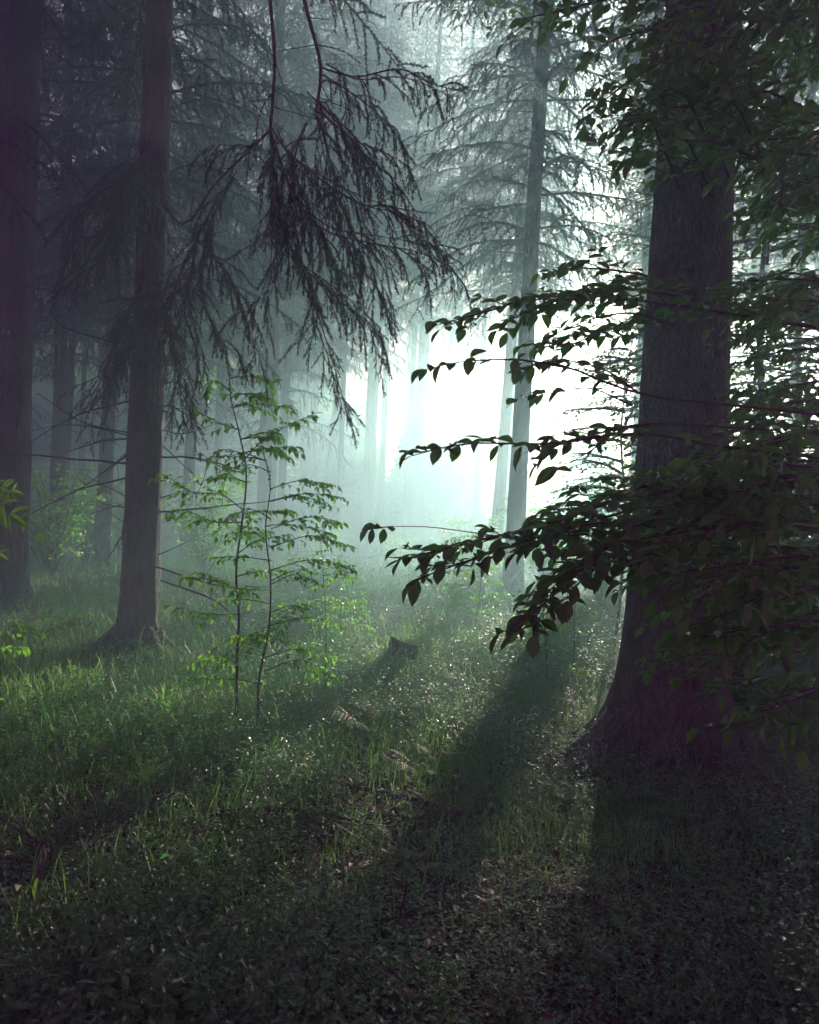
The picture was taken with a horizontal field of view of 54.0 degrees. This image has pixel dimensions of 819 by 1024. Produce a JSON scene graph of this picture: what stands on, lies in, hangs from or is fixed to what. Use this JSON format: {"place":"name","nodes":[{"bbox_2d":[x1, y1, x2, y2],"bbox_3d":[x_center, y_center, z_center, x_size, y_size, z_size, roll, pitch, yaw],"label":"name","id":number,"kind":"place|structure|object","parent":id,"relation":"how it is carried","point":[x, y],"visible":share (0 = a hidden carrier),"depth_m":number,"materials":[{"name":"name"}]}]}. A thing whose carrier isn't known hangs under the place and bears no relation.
{"place":"outdoors","nodes":[
{"label":"outdoors","id":0,"kind":"place"},
{"bbox_2d":[31,40,52,440],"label":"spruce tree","id":1,"kind":"object","parent":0,"point":[35,410],"visible":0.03,"depth_m":20.33,"materials":[{"name":"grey plant"}]},
{"bbox_2d":[0,471,818,1023],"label":"ground","id":2,"kind":"structure","parent":0,"point":[352,515],"depth_m":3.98,"materials":[{"name":"green plant"}]},
{"bbox_2d":[0,479,46,560],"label":"rowan sapling","id":3,"kind":"object","parent":2,"relation":"on","point":[18,519],"visible":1,"depth_m":4.32,"materials":[{"name":"green plant"}]},
{"bbox_2d":[0,884,52,965],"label":"seedling","id":4,"kind":"object","parent":2,"relation":"on","point":[18,887],"visible":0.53,"depth_m":2.58,"materials":[{"name":"green plant"}]},
{"bbox_2d":[0,621,53,720],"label":"beech sapling","id":5,"kind":"object","parent":2,"relation":"on","point":[8,651],"visible":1,"depth_m":5.12,"materials":[{"name":"green plant"}]},
{"bbox_2d":[32,844,45,919],"bbox_3d":[-1.266,1.317,2.754,0.038,0.335,0.078,1,2,-44],"label":"grass blade","id":6,"kind":"object","parent":2,"relation":"on","point":[35,883],"visible":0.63,"depth_m":2.76,"materials":[{"name":"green plant"}]},
{"bbox_2d":[0,609,82,683],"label":"beech sapling","id":7,"kind":"object","parent":2,"relation":"on","point":[48,631],"visible":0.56,"depth_m":6.51,"materials":[{"name":"green plant"}]},
{"bbox_2d":[0,0,100,243],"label":"spruce tree","id":8,"kind":"object","parent":2,"relation":"on","point":[53,175],"visible":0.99,"depth_m":7.56,"materials":[{"name":"green plant"}]},
{"bbox_2d":[0,803,107,885],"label":"fallen branch","id":9,"kind":"object","parent":2,"relation":"on","point":[26,833],"visible":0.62,"depth_m":3.19,"materials":[{"name":"brown wood"}]},
{"bbox_2d":[29,462,110,580],"bbox_3d":[-5.356,0.137,12.044,1.785,1.850,1.629,3,1,19],"label":"bush","id":10,"kind":"object","parent":2,"relation":"on","point":[50,535],"visible":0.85,"depth_m":11.87,"materials":[{"name":"green plant"}]},
{"bbox_2d":[33,0,108,509],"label":"spruce tree","id":11,"kind":"object","parent":2,"relation":"on","point":[47,272],"visible":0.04,"depth_m":27.67,"materials":[{"name":"grey plant"}]},
{"bbox_2d":[37,456,124,564],"bbox_3d":[-6.008,0.035,15.177,1.638,2.096,1.890,3,1,35],"label":"bush","id":12,"kind":"object","parent":2,"relation":"on","point":[89,533],"visible":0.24,"depth_m":14.96,"materials":[{"name":"green plant"}]},
{"bbox_2d":[35,3,184,560],"bbox_3d":[-9.749,-9.569,24.685,6.350,22.671,6.194,2,1,-20],"label":"spruce tree","id":13,"kind":"object","parent":2,"relation":"on","point":[84,375],"visible":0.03,"depth_m":24.83,"materials":[{"name":"grey plant"}]},
{"bbox_2d":[37,9,187,480],"bbox_3d":[-12.564,-10.995,33.683,6.350,22.671,6.194,3,1,35],"label":"spruce tree","id":14,"kind":"object","parent":2,"relation":"on","point":[107,274],"visible":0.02,"depth_m":33.55,"materials":[{"name":"grey plant"}]},
{"bbox_2d":[31,0,195,561],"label":"spruce tree","id":15,"kind":"object","parent":2,"relation":"on","point":[69,398],"visible":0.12,"depth_m":16.89,"materials":[{"name":"green plant"}]},
{"bbox_2d":[33,0,217,568],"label":"spruce tree","id":16,"kind":"object","parent":2,"relation":"on","point":[59,417],"visible":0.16,"depth_m":13.88,"materials":[{"name":"green plant"}]},
{"bbox_2d":[33,0,232,388],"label":"spruce tree","id":17,"kind":"object","parent":2,"relation":"on","point":[47,192],"visible":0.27,"depth_m":12.14,"materials":[{"name":"green plant"}]},
{"bbox_2d":[83,474,191,551],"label":"bush","id":18,"kind":"object","parent":2,"relation":"on","point":[119,534],"visible":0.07,"depth_m":15.98,"materials":[{"name":"green plant"}]},
{"bbox_2d":[0,0,280,612],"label":"spruce tree","id":19,"kind":"object","parent":2,"relation":"on","point":[21,87],"visible":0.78,"depth_m":8.81,"materials":[{"name":"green plant"}]},
{"bbox_2d":[75,3,230,389],"bbox_3d":[-9.702,-9.920,29.642,6.195,22.671,6.350,1,1,-33],"label":"spruce tree","id":20,"kind":"object","parent":2,"relation":"on","point":[210,378],"depth_m":29.81,"materials":[{"name":"green plant"}]},
{"bbox_2d":[33,0,279,567],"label":"spruce tree","id":21,"kind":"object","parent":2,"relation":"on","point":[103,519],"visible":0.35,"depth_m":13.87,"materials":[{"name":"green plant"}]},
{"bbox_2d":[106,669,217,722],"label":"grass tuft","id":22,"kind":"object","parent":2,"relation":"on","point":[168,695],"visible":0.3,"depth_m":5.40,"materials":[{"name":"green plant"}]},
{"bbox_2d":[159,847,204,907],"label":"seedling","id":23,"kind":"object","parent":2,"relation":"on","point":[173,859],"visible":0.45,"depth_m":2.95,"materials":[{"name":"green plant"}]},
{"bbox_2d":[124,703,242,732],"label":"fern","id":24,"kind":"object","parent":2,"relation":"on","point":[208,719],"visible":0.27,"depth_m":5.12,"materials":[{"name":"green plant"}]},
{"bbox_2d":[36,0,344,594],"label":"spruce tree","id":25,"kind":"object","parent":2,"relation":"on","point":[99,85],"visible":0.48,"depth_m":11.06,"materials":[{"name":"green plant"}]},
{"bbox_2d":[103,1,282,560],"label":"spruce tree","id":26,"kind":"object","parent":2,"relation":"on","point":[195,131],"visible":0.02,"depth_m":26.02,"materials":[{"name":"green plant"}]},
{"bbox_2d":[96,0,316,568],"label":"spruce tree","id":27,"kind":"object","parent":2,"relation":"on","point":[190,444],"visible":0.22,"depth_m":18.83,"materials":[{"name":"green plant"}]},
{"bbox_2d":[162,823,255,869],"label":"fern","id":28,"kind":"object","parent":2,"relation":"on","point":[218,833],"visible":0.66,"depth_m":3.37,"materials":[{"name":"green plant"}]},
{"bbox_2d":[161,474,262,571],"bbox_3d":[-3.506,0.224,13.959,1.717,1.739,1.882,3,1,21],"label":"bush","id":29,"kind":"object","parent":2,"relation":"on","point":[198,543],"visible":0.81,"depth_m":13.89,"materials":[{"name":"green plant"}]},
{"bbox_2d":[169,4,283,524],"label":"spruce tree","id":30,"kind":"object","parent":2,"relation":"on","point":[224,434],"visible":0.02,"depth_m":33.79,"materials":[{"name":"grey plant"}]},
{"bbox_2d":[125,0,328,555],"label":"spruce tree","id":31,"kind":"object","parent":2,"relation":"on","point":[218,441],"visible":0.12,"depth_m":24.82,"materials":[{"name":"green plant"}]},
{"bbox_2d":[148,362,323,725],"bbox_3d":[-1.138,0.246,5.280,0.835,2.504,1.000,3,2,41],"label":"beech sapling","id":32,"kind":"object","parent":2,"relation":"on","point":[273,437],"visible":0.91,"depth_m":5.31,"materials":[{"name":"green plant"}]},
{"bbox_2d":[0,0,474,667],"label":"spruce tree","id":33,"kind":"object","parent":2,"relation":"on","point":[144,340],"visible":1,"depth_m":5.15,"materials":[{"name":"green plant"}]},
{"bbox_2d":[185,446,357,739],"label":"beech sapling","id":34,"kind":"object","parent":2,"relation":"on","point":[305,609],"visible":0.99,"depth_m":5.11,"materials":[{"name":"green plant"}]},
{"bbox_2d":[133,0,412,577],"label":"spruce tree","id":35,"kind":"object","parent":2,"relation":"on","point":[267,422],"visible":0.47,"depth_m":18.73,"materials":[{"name":"green plant"}]},
{"bbox_2d":[237,796,342,848],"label":"fern","id":36,"kind":"object","parent":2,"relation":"on","point":[298,818],"visible":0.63,"depth_m":3.71,"materials":[{"name":"green plant"}]},
{"bbox_2d":[204,0,380,559],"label":"spruce tree","id":37,"kind":"object","parent":2,"relation":"on","point":[282,345],"visible":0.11,"depth_m":29.32,"materials":[{"name":"green plant"}]},
{"bbox_2d":[201,0,384,567],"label":"spruce tree","id":38,"kind":"object","parent":2,"relation":"on","point":[287,369],"visible":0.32,"depth_m":21.86,"materials":[{"name":"green plant"}]},
{"bbox_2d":[252,1,367,529],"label":"spruce tree","id":39,"kind":"object","parent":2,"relation":"on","point":[301,506],"visible":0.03,"depth_m":33.49,"materials":[{"name":"grey plant"}]},
{"bbox_2d":[281,518,353,574],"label":"bush","id":40,"kind":"object","parent":2,"relation":"on","point":[314,548],"visible":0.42,"depth_m":21.91,"materials":[{"name":"green plant"}]},
{"bbox_2d":[251,1,395,525],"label":"spruce tree","id":41,"kind":"object","parent":2,"relation":"on","point":[310,461],"visible":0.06,"depth_m":33.80,"materials":[{"name":"grey plant"}]},
{"bbox_2d":[287,547,359,684],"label":"beech sapling","id":42,"kind":"object","parent":2,"relation":"on","point":[324,596],"visible":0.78,"depth_m":6.68,"materials":[{"name":"green plant"}]},
{"bbox_2d":[218,796,433,827],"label":"fallen branch","id":43,"kind":"object","parent":2,"relation":"on","point":[283,810],"visible":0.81,"depth_m":3.75,"materials":[{"name":"brown wood"}]},
{"bbox_2d":[31,286,621,546],"bbox_3d":[-8.319,-5.158,38.664,38.046,14.251,6.654,2,1,0],"label":"wood","id":44,"kind":"object","parent":2,"relation":"on","point":[394,495],"visible":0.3,"depth_m":36.44,"materials":[{"name":"grey wood"}]},
{"bbox_2d":[316,588,381,640],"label":"beech sapling","id":45,"kind":"object","parent":2,"relation":"on","point":[345,609],"visible":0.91,"depth_m":8.46,"materials":[{"name":"green plant"}]},
{"bbox_2d":[258,0,448,573],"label":"spruce tree","id":46,"kind":"object","parent":2,"relation":"on","point":[339,483],"visible":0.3,"depth_m":25.90,"materials":[{"name":"green plant"}]},
{"bbox_2d":[294,0,418,553],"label":"spruce tree","id":47,"kind":"object","parent":2,"relation":"on","point":[357,122],"visible":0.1,"depth_m":30.32,"materials":[{"name":"green plant"}]},
{"bbox_2d":[304,0,422,538],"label":"spruce tree","id":48,"kind":"object","parent":2,"relation":"on","point":[331,470],"visible":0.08,"depth_m":32.76,"materials":[{"name":"grey plant"}]},
{"bbox_2d":[301,0,441,557],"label":"spruce tree","id":49,"kind":"object","parent":2,"relation":"on","point":[364,518],"visible":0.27,"depth_m":30.61,"materials":[{"name":"grey plant"}]},
{"bbox_2d":[278,763,465,816],"bbox_3d":[-0.276,1.450,4.210,1.125,0.158,0.267,3,1,24],"label":"fallen branch","id":50,"kind":"object","parent":2,"relation":"on","point":[455,810],"visible":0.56,"depth_m":4.17,"materials":[{"name":"brown wood"}]},
{"bbox_2d":[292,698,454,740],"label":"fern","id":51,"kind":"object","parent":2,"relation":"on","point":[403,728],"visible":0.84,"depth_m":5.46,"materials":[{"name":"green plant"}]},
{"bbox_2d":[289,871,464,934],"bbox_3d":[-0.108,1.387,2.868,0.632,0.290,0.144,2,1,-8],"label":"fallen branch","id":52,"kind":"object","parent":2,"relation":"on","point":[408,914],"visible":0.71,"depth_m":2.93,"materials":[{"name":"brown wood"}]},
{"bbox_2d":[300,0,463,555],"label":"spruce tree","id":53,"kind":"object","parent":2,"relation":"on","point":[373,447],"visible":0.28,"depth_m":30.70,"materials":[{"name":"grey plant"}]},
{"bbox_2d":[351,525,433,579],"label":"bush","id":54,"kind":"object","parent":2,"relation":"on","point":[400,552],"visible":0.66,"depth_m":23.91,"materials":[{"name":"green plant"}]},
{"bbox_2d":[330,0,467,542],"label":"spruce tree","id":55,"kind":"object","parent":2,"relation":"on","point":[381,483],"visible":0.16,"depth_m":32.82,"materials":[{"name":"grey plant"}]},
{"bbox_2d":[374,637,427,668],"bbox_3d":[-0.064,1.328,7.657,0.616,0.298,0.573,2,1,0],"label":"tree stump","id":56,"kind":"object","parent":2,"relation":"on","point":[395,642],"visible":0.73,"depth_m":7.55,"materials":[{"name":"brown wood"}]},
{"bbox_2d":[360,822,451,868],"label":"fern","id":57,"kind":"object","parent":2,"relation":"on","point":[402,851],"visible":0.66,"depth_m":3.79,"materials":[{"name":"green plant"}]},
{"bbox_2d":[0,515,818,1023],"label":"undergrowth","id":58,"kind":"object","parent":2,"relation":"on","point":[262,995],"visible":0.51,"depth_m":3.30,"materials":[{"name":"green plant"}]},
{"bbox_2d":[366,4,458,498],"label":"spruce tree","id":59,"kind":"object","parent":2,"relation":"on","point":[407,395],"visible":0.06,"depth_m":37.42,"materials":[{"name":"grey plant"}]},
{"bbox_2d":[361,0,492,539],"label":"spruce tree","id":60,"kind":"object","parent":2,"relation":"on","point":[411,407],"visible":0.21,"depth_m":33.57,"materials":[{"name":"grey plant"}]},
{"bbox_2d":[365,742,489,782],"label":"fern","id":61,"kind":"object","parent":2,"relation":"on","point":[453,762],"visible":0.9,"depth_m":4.71,"materials":[{"name":"green plant"}]},
{"bbox_2d":[390,934,466,993],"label":"seedling","id":62,"kind":"object","parent":2,"relation":"on","point":[426,954],"visible":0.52,"depth_m":2.55,"materials":[{"name":"green plant"}]},
{"bbox_2d":[366,0,496,546],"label":"spruce tree","id":63,"kind":"object","parent":2,"relation":"on","point":[415,515],"visible":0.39,"depth_m":32.68,"materials":[{"name":"grey plant"}]},
{"bbox_2d":[408,674,475,695],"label":"fern","id":64,"kind":"object","parent":2,"relation":"on","point":[446,679],"visible":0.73,"depth_m":6.56,"materials":[{"name":"green plant"}]},
{"bbox_2d":[390,2,512,537],"bbox_3d":[1.977,-10.448,35.033,5.716,23.092,6.067,3,2,37],"label":"spruce tree","id":65,"kind":"object","parent":2,"relation":"on","point":[445,499],"visible":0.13,"depth_m":34.64,"materials":[{"name":"grey plant"}]},
{"bbox_2d":[430,511,506,585],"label":"bush","id":66,"kind":"object","parent":2,"relation":"on","point":[469,530],"visible":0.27,"depth_m":16.88,"materials":[{"name":"green plant"}]},
{"bbox_2d":[404,826,544,885],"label":"fern","id":67,"kind":"object","parent":2,"relation":"on","point":[442,865],"visible":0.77,"depth_m":3.49,"materials":[{"name":"green plant"}]},
{"bbox_2d":[440,527,510,626],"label":"beech sapling","id":68,"kind":"object","parent":2,"relation":"on","point":[459,604],"visible":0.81,"depth_m":9.11,"materials":[{"name":"green plant"}]},
{"bbox_2d":[446,29,511,515],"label":"spruce tree","id":69,"kind":"object","parent":2,"relation":"on","point":[474,390],"visible":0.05,"depth_m":38.62,"materials":[{"name":"grey plant"}]},
{"bbox_2d":[421,3,567,562],"bbox_3d":[2.744,-9.677,30.526,5.330,23.353,5.797,1,1,-34],"label":"spruce tree","id":70,"kind":"object","parent":2,"relation":"on","point":[476,505],"visible":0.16,"depth_m":30.54,"materials":[{"name":"green plant"}]},
{"bbox_2d":[382,0,650,585],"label":"spruce tree","id":71,"kind":"object","parent":2,"relation":"on","point":[503,452],"visible":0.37,"depth_m":18.78,"materials":[{"name":"green plant"}]},
{"bbox_2d":[435,6,607,566],"bbox_3d":[3.763,-9.310,27.089,5.882,23.354,5.230,2,1,-27],"label":"spruce tree","id":72,"kind":"object","parent":2,"relation":"on","point":[511,197],"visible":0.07,"depth_m":27.16,"materials":[{"name":"green plant"}]},
{"bbox_2d":[426,0,625,502],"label":"spruce tree","id":73,"kind":"object","parent":2,"relation":"on","point":[553,187],"visible":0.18,"depth_m":25.76,"materials":[{"name":"green plant"}]},
{"bbox_2d":[472,683,589,711],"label":"fern","id":74,"kind":"object","parent":2,"relation":"on","point":[519,693],"visible":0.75,"depth_m":6.08,"materials":[{"name":"green plant"}]},
{"bbox_2d":[471,491,592,596],"bbox_3d":[2.624,0.633,14.538,2.305,1.995,2.396,3,1,30],"label":"bush","id":75,"kind":"object","parent":2,"relation":"on","point":[546,560],"visible":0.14,"depth_m":14.43,"materials":[{"name":"green plant"}]},
{"bbox_2d":[474,4,603,277],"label":"spruce tree","id":76,"kind":"object","parent":2,"relation":"on","point":[550,196],"visible":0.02,"depth_m":32.70,"materials":[{"name":"green plant"}]},
{"bbox_2d":[511,590,576,687],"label":"beech sapling","id":77,"kind":"object","parent":2,"relation":"on","point":[541,651],"visible":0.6,"depth_m":6.52,"materials":[{"name":"green plant"}]},
{"bbox_2d":[393,0,736,593],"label":"spruce tree","id":78,"kind":"object","parent":2,"relation":"on","point":[518,476],"visible":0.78,"depth_m":12.53,"materials":[{"name":"green plant"}]},
{"bbox_2d":[538,604,596,682],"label":"beech sapling","id":79,"kind":"object","parent":2,"relation":"on","point":[581,633],"visible":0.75,"depth_m":6.82,"materials":[{"name":"green plant"}]},
{"bbox_2d":[537,42,613,504],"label":"spruce tree","id":80,"kind":"object","parent":2,"relation":"on","point":[551,484],"visible":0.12,"depth_m":37.68,"materials":[{"name":"green plant"}]},
{"bbox_2d":[337,0,818,784],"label":"beech tree","id":81,"kind":"object","parent":2,"relation":"on","point":[703,128],"visible":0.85,"depth_m":3.90,"materials":[{"name":"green plant"}]},
{"bbox_2d":[539,461,631,606],"bbox_3d":[2.942,0.367,11.969,1.810,2.251,1.863,2,1,-24],"label":"bush","id":82,"kind":"object","parent":2,"relation":"on","point":[593,573],"visible":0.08,"depth_m":11.89,"materials":[{"name":"green plant"}]},
{"bbox_2d":[526,781,648,817],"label":"fern","id":83,"kind":"object","parent":2,"relation":"on","point":[562,793],"visible":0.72,"depth_m":4.38,"materials":[{"name":"green plant"}]},
{"bbox_2d":[360,246,818,772],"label":"young beech","id":84,"kind":"object","parent":2,"relation":"on","point":[746,499],"visible":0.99,"depth_m":2.33,"materials":[{"name":"green plant"}]},
{"bbox_2d":[542,331,643,650],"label":"beech","id":85,"kind":"object","parent":2,"relation":"on","point":[633,335],"visible":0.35,"depth_m":8.59,"materials":[{"name":"green plant"}]},
{"bbox_2d":[541,832,671,901],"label":"fallen branch","id":86,"kind":"object","parent":2,"relation":"on","point":[572,894],"visible":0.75,"depth_m":3.26,"materials":[{"name":"brown wood"}]},
{"bbox_2d":[592,86,655,275],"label":"spruce tree","id":87,"kind":"object","parent":2,"relation":"on","point":[622,229],"visible":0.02,"depth_m":31.88,"materials":[{"name":"green plant"}]},
{"bbox_2d":[567,1,742,419],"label":"spruce tree","id":88,"kind":"object","parent":2,"relation":"on","point":[631,264],"visible":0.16,"depth_m":28.15,"materials":[{"name":"green plant"}]},
{"bbox_2d":[543,0,767,577],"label":"spruce tree","id":89,"kind":"object","parent":2,"relation":"on","point":[645,261],"visible":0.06,"depth_m":20.12,"materials":[{"name":"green plant"}]},
{"bbox_2d":[513,0,804,200],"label":"spruce tree","id":90,"kind":"object","parent":2,"relation":"on","point":[616,29],"visible":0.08,"depth_m":15.11,"materials":[{"name":"green plant"}]},
{"bbox_2d":[559,150,778,421],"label":"beech","id":91,"kind":"object","parent":2,"relation":"on","point":[639,233],"visible":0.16,"depth_m":12.25,"materials":[{"name":"green plant"}]},
{"bbox_2d":[565,142,803,550],"bbox_3d":[2.817,-1.054,8.005,2.510,5.213,2.205,3,2,39],"label":"beech","id":92,"kind":"object","parent":2,"relation":"on","point":[744,257],"visible":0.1,"depth_m":7.90,"materials":[{"name":"green plant"}]},
{"bbox_2d":[619,0,818,207],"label":"spruce tree","id":93,"kind":"object","parent":2,"relation":"on","point":[810,91],"visible":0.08,"depth_m":10.40,"materials":[{"name":"green plant"}]},
{"bbox_2d":[621,141,818,673],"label":"beech","id":94,"kind":"object","parent":2,"relation":"on","point":[765,256],"visible":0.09,"depth_m":7.09,"materials":[{"name":"green plant"}]},
{"bbox_2d":[728,492,815,679],"bbox_3d":[2.929,0.690,6.992,1.491,1.934,1.572,3,1,18],"label":"bush","id":95,"kind":"object","parent":2,"relation":"on","point":[746,658],"visible":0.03,"depth_m":6.81,"materials":[{"name":"green plant"}]},
{"bbox_2d":[729,121,818,715],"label":"beech","id":96,"kind":"object","parent":2,"relation":"on","point":[807,359],"visible":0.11,"depth_m":6.13,"materials":[{"name":"green plant"}]},
{"bbox_2d":[730,185,818,542],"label":"beech","id":97,"kind":"object","parent":2,"relation":"on","point":[787,264],"visible":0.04,"depth_m":10.46,"materials":[{"name":"green plant"}]},
{"bbox_2d":[732,1,817,426],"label":"spruce tree","id":98,"kind":"object","parent":2,"relation":"on","point":[767,267],"visible":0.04,"depth_m":26.72,"materials":[{"name":"green plant"}]},
{"bbox_2d":[733,0,818,429],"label":"spruce tree","id":99,"kind":"object","parent":2,"relation":"on","point":[776,263],"visible":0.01,"depth_m":30.44,"materials":[{"name":"green plant"}]},
{"bbox_2d":[734,35,818,273],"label":"spruce tree","id":100,"kind":"object","parent":2,"relation":"on","point":[814,95],"visible":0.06,"depth_m":14.84,"materials":[{"name":"green plant"}]},
{"bbox_2d":[742,1,818,492],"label":"spruce tree","id":101,"kind":"object","parent":2,"relation":"on","point":[793,365],"visible":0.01,"depth_m":18.77,"materials":[{"name":"green plant"}]},
{"bbox_2d":[774,458,818,667],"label":"bush","id":102,"kind":"object","parent":2,"relation":"on","point":[803,544],"visible":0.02,"depth_m":7.97,"materials":[{"name":"green plant"}]},
{"bbox_2d":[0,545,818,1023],"bbox_3d":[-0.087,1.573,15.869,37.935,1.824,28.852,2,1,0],"label":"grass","id":103,"kind":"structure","parent":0,"point":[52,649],"depth_m":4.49,"materials":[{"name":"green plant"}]},
{"bbox_2d":[32,0,818,537],"label":"sky","id":104,"kind":"structure","parent":0,"point":[541,415],"materials":[{"name":"white"}]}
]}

